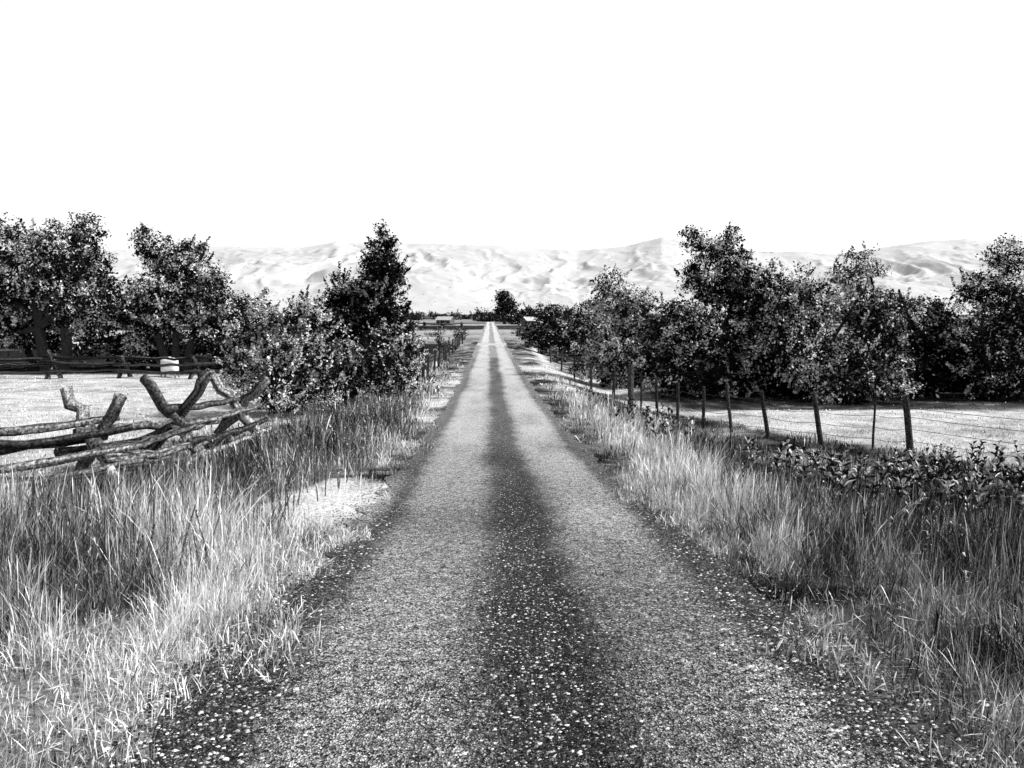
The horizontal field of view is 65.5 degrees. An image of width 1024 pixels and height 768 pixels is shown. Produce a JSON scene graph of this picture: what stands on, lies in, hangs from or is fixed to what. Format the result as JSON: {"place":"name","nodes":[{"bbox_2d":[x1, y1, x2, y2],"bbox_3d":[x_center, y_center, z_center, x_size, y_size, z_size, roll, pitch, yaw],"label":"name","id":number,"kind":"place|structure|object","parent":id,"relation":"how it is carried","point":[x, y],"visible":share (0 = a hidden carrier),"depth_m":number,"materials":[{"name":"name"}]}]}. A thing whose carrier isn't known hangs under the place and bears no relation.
{"place":"outdoors","nodes":[
{"label":"outdoors","id":0,"kind":"place"},
{"bbox_2d":[0,387,1023,767],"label":"roadside grass","id":1,"kind":"structure","parent":0,"point":[850,535],"depth_m":6.35,"materials":[{"name":"grey plant"}]},
{"bbox_2d":[0,315,1023,767],"bbox_3d":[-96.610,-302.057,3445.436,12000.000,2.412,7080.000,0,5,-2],"label":"ground","id":2,"kind":"structure","parent":0,"point":[522,353],"depth_m":10.37,"materials":[{"name":"soil"}]},
{"bbox_2d":[0,286,31,328],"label":"cottonwood tree","id":3,"kind":"object","parent":2,"relation":"on","point":[24,314],"visible":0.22,"depth_m":50.84,"materials":[{"name":"black plant"}]},
{"bbox_2d":[0,210,142,372],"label":"cottonwood tree","id":4,"kind":"object","parent":2,"relation":"on","point":[48,256],"visible":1,"depth_m":48.82,"materials":[{"name":"grey plant"}]},
{"bbox_2d":[0,279,264,368],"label":"willow tree","id":5,"kind":"object","parent":2,"relation":"on","point":[54,342],"visible":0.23,"depth_m":54.67,"materials":[{"name":"black plant"}]},
{"bbox_2d":[0,350,271,378],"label":"log buck fence","id":6,"kind":"object","parent":2,"relation":"on","point":[53,363],"visible":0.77,"depth_m":44.51,"materials":[{"name":"grey wood"}]},
{"bbox_2d":[0,368,274,492],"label":"log buck fence","id":7,"kind":"object","parent":2,"relation":"on","point":[179,421],"visible":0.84,"depth_m":14.28,"materials":[{"name":"grey wood"}]},
{"bbox_2d":[160,357,179,377],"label":"white water tank","id":8,"kind":"object","parent":2,"relation":"on","point":[168,368],"visible":0.68,"depth_m":46.20,"materials":[{"name":"plastic"}]},
{"bbox_2d":[0,442,352,609],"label":"weed patch","id":9,"kind":"object","parent":2,"relation":"on","point":[274,489],"visible":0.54,"depth_m":7.78,"materials":[{"name":"grey plant"}]},
{"bbox_2d":[113,223,249,369],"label":"willow tree","id":10,"kind":"object","parent":2,"relation":"on","point":[172,308],"visible":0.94,"depth_m":50.25,"materials":[{"name":"grey plant"}]},
{"bbox_2d":[196,290,279,369],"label":"willow tree","id":11,"kind":"object","parent":2,"relation":"on","point":[222,353],"visible":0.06,"depth_m":51.73,"materials":[{"name":"black plant"}]},
{"bbox_2d":[157,386,422,492],"bbox_3d":[-3.874,0.816,17.045,3.211,1.693,11.194,0,5,-2],"label":"weed patch","id":12,"kind":"object","parent":2,"relation":"on","point":[359,411],"visible":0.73,"depth_m":14.48,"materials":[{"name":"grey plant"}]},
{"bbox_2d":[213,286,381,416],"bbox_3d":[-7.366,-1.070,26.366,4.763,4.388,4.326,3,6,31],"label":"olive shrub","id":13,"kind":"object","parent":2,"relation":"on","point":[300,374],"visible":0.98,"depth_m":25.89,"materials":[{"name":"grey plant"}]},
{"bbox_2d":[288,261,366,403],"bbox_3d":[-6.493,-1.833,29.678,3.917,5.420,2.374,-1,5,-14],"label":"poplar tree","id":14,"kind":"object","parent":2,"relation":"on","point":[341,299],"visible":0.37,"depth_m":29.38,"materials":[{"name":"grey plant"}]},
{"bbox_2d":[336,219,413,396],"bbox_3d":[-4.966,-2.628,28.915,2.353,6.603,3.074,-4,7,-39],"label":"poplar tree","id":15,"kind":"object","parent":2,"relation":"on","point":[377,290],"visible":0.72,"depth_m":28.27,"materials":[{"name":"black plant"}]},
{"bbox_2d":[315,310,434,402],"bbox_3d":[-4.649,-0.869,26.991,4.022,3.254,2.776,-1,5,-14],"label":"olive shrub","id":16,"kind":"object","parent":2,"relation":"on","point":[399,338],"visible":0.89,"depth_m":26.60,"materials":[{"name":"grey plant"}]},
{"bbox_2d":[403,321,463,329],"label":"log buck fence","id":17,"kind":"object","parent":2,"relation":"on","point":[444,325],"visible":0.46,"depth_m":170.90,"materials":[{"name":"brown wood"}]},
{"bbox_2d":[422,333,462,382],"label":"barbed wire fence","id":18,"kind":"object","parent":2,"relation":"on","point":[456,342],"visible":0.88,"depth_m":51.45,"materials":[{"name":"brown wood"}]},
{"bbox_2d":[435,316,455,323],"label":"farm shed","id":19,"kind":"structure","parent":2,"relation":"on","point":[445,319],"depth_m":232.88,"materials":[{"name":"metal"}]},
{"bbox_2d":[195,307,726,321],"bbox_3d":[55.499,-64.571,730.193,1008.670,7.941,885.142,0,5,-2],"label":"distant treeline","id":20,"kind":"object","parent":2,"relation":"on","point":[480,316],"visible":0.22,"depth_m":377.85,"materials":[{"name":"black plant"}]},
{"bbox_2d":[419,325,589,362],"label":"sagebrush scrub","id":21,"kind":"object","parent":2,"relation":"on","point":[516,333],"visible":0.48,"depth_m":84.23,"materials":[{"name":"black plant"}]},
{"bbox_2d":[489,289,520,324],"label":"distant tree","id":22,"kind":"object","parent":2,"relation":"on","point":[505,307],"visible":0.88,"depth_m":247.83,"materials":[{"name":"black plant"}]},
{"bbox_2d":[0,356,1022,420],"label":"field grass","id":23,"kind":"structure","parent":2,"relation":"on","point":[433,376],"depth_m":35.03,"materials":[{"name":"grey plant"}]},
{"bbox_2d":[510,302,544,324],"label":"distant tree","id":24,"kind":"object","parent":2,"relation":"on","point":[522,313],"visible":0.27,"depth_m":229.04,"materials":[{"name":"black plant"}]},
{"bbox_2d":[520,317,536,326],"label":"farm shed","id":25,"kind":"structure","parent":2,"relation":"on","point":[527,319],"depth_m":203.54,"materials":[{"name":"metal"}]},
{"bbox_2d":[519,300,595,355],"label":"willow tree","id":26,"kind":"object","parent":2,"relation":"on","point":[548,332],"visible":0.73,"depth_m":77.20,"materials":[{"name":"black plant"}]},
{"bbox_2d":[562,262,662,388],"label":"willow tree","id":27,"kind":"object","parent":2,"relation":"on","point":[604,324],"visible":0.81,"depth_m":41.39,"materials":[{"name":"grey plant"}]},
{"bbox_2d":[576,312,693,386],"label":"shrub thicket","id":28,"kind":"object","parent":2,"relation":"on","point":[602,379],"visible":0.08,"depth_m":42.77,"materials":[{"name":"black plant"}]},
{"bbox_2d":[610,397,695,451],"bbox_3d":[2.998,0.872,16.147,1.371,0.976,2.920,-1,5,-9],"label":"milkweed patch","id":29,"kind":"object","parent":2,"relation":"on","point":[668,425],"visible":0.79,"depth_m":16.30,"materials":[{"name":"grey plant"}]},
{"bbox_2d":[619,222,831,398],"bbox_3d":[9.678,-3.287,36.721,9.491,8.024,4.635,0,5,-2],"label":"cottonwood tree","id":30,"kind":"object","parent":2,"relation":"on","point":[743,299],"visible":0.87,"depth_m":36.01,"materials":[{"name":"grey plant"}]},
{"bbox_2d":[654,316,827,397],"bbox_3d":[11.283,-1.387,38.332,8.940,4.130,4.612,0,5,-2],"label":"shrub thicket","id":31,"kind":"object","parent":2,"relation":"on","point":[766,392],"visible":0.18,"depth_m":37.49,"materials":[{"name":"black plant"}]},
{"bbox_2d":[550,346,1023,456],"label":"barbed wire fence","id":32,"kind":"object","parent":2,"relation":"on","point":[908,429],"visible":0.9,"depth_m":22.93,"materials":[{"name":"grey wood"}]},
{"bbox_2d":[746,240,937,404],"bbox_3d":[14.237,-2.713,34.949,7.967,7.224,4.427,0,5,-2],"label":"willow tree","id":33,"kind":"object","parent":2,"relation":"on","point":[804,346],"visible":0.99,"depth_m":34.36,"materials":[{"name":"grey plant"}]},
{"bbox_2d":[683,433,1023,591],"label":"weed patch","id":34,"kind":"object","parent":2,"relation":"on","point":[894,527],"visible":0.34,"depth_m":8.42,"materials":[{"name":"grey plant"}]},
{"bbox_2d":[765,323,960,398],"bbox_3d":[16.534,-1.259,38.102,9.358,3.880,4.209,0,5,-2],"label":"shrub thicket","id":35,"kind":"object","parent":2,"relation":"on","point":[918,343],"visible":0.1,"depth_m":37.44,"materials":[{"name":"black plant"}]},
{"bbox_2d":[743,436,1023,522],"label":"milkweed patch","id":36,"kind":"object","parent":2,"relation":"on","point":[974,474],"visible":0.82,"depth_m":13.02,"materials":[{"name":"grey plant"}]},
{"bbox_2d":[873,287,977,393],"bbox_3d":[19.741,-2.122,39.009,6.416,5.331,4.018,0,5,-2],"label":"cottonwood tree","id":37,"kind":"object","parent":2,"relation":"on","point":[934,306],"visible":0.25,"depth_m":38.32,"materials":[{"name":"black plant"}]},
{"bbox_2d":[867,330,1009,391],"bbox_3d":[20.837,-1.556,40.574,9.029,4.070,4.548,0,5,-2],"label":"shrub thicket","id":38,"kind":"object","parent":2,"relation":"on","point":[950,388],"visible":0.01,"depth_m":39.81,"materials":[{"name":"black plant"}]},
{"bbox_2d":[938,230,1023,400],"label":"cottonwood tree","id":39,"kind":"object","parent":2,"relation":"on","point":[1005,331],"visible":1,"depth_m":36.21,"materials":[{"name":"grey plant"}]},
{"bbox_2d":[949,328,1023,391],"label":"shrub thicket","id":40,"kind":"object","parent":2,"relation":"on","point":[982,367],"visible":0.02,"depth_m":40.01,"materials":[{"name":"black plant"}]},
{"bbox_2d":[0,237,1023,314],"bbox_3d":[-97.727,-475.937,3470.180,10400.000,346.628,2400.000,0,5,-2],"label":"hills","id":41,"kind":"structure","parent":0,"point":[449,278],"depth_m":3105.49,"materials":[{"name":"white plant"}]},
{"bbox_2d":[0,0,1023,254],"label":"sky","id":42,"kind":"structure","parent":0,"point":[812,126],"materials":[{"name":"white"}]},
{"bbox_2d":[0,322,1023,767],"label":"gravel road","id":43,"kind":"structure","parent":0,"point":[494,386],"depth_m":4.42,"materials":[{"name":"grey gravel"}]}
]}

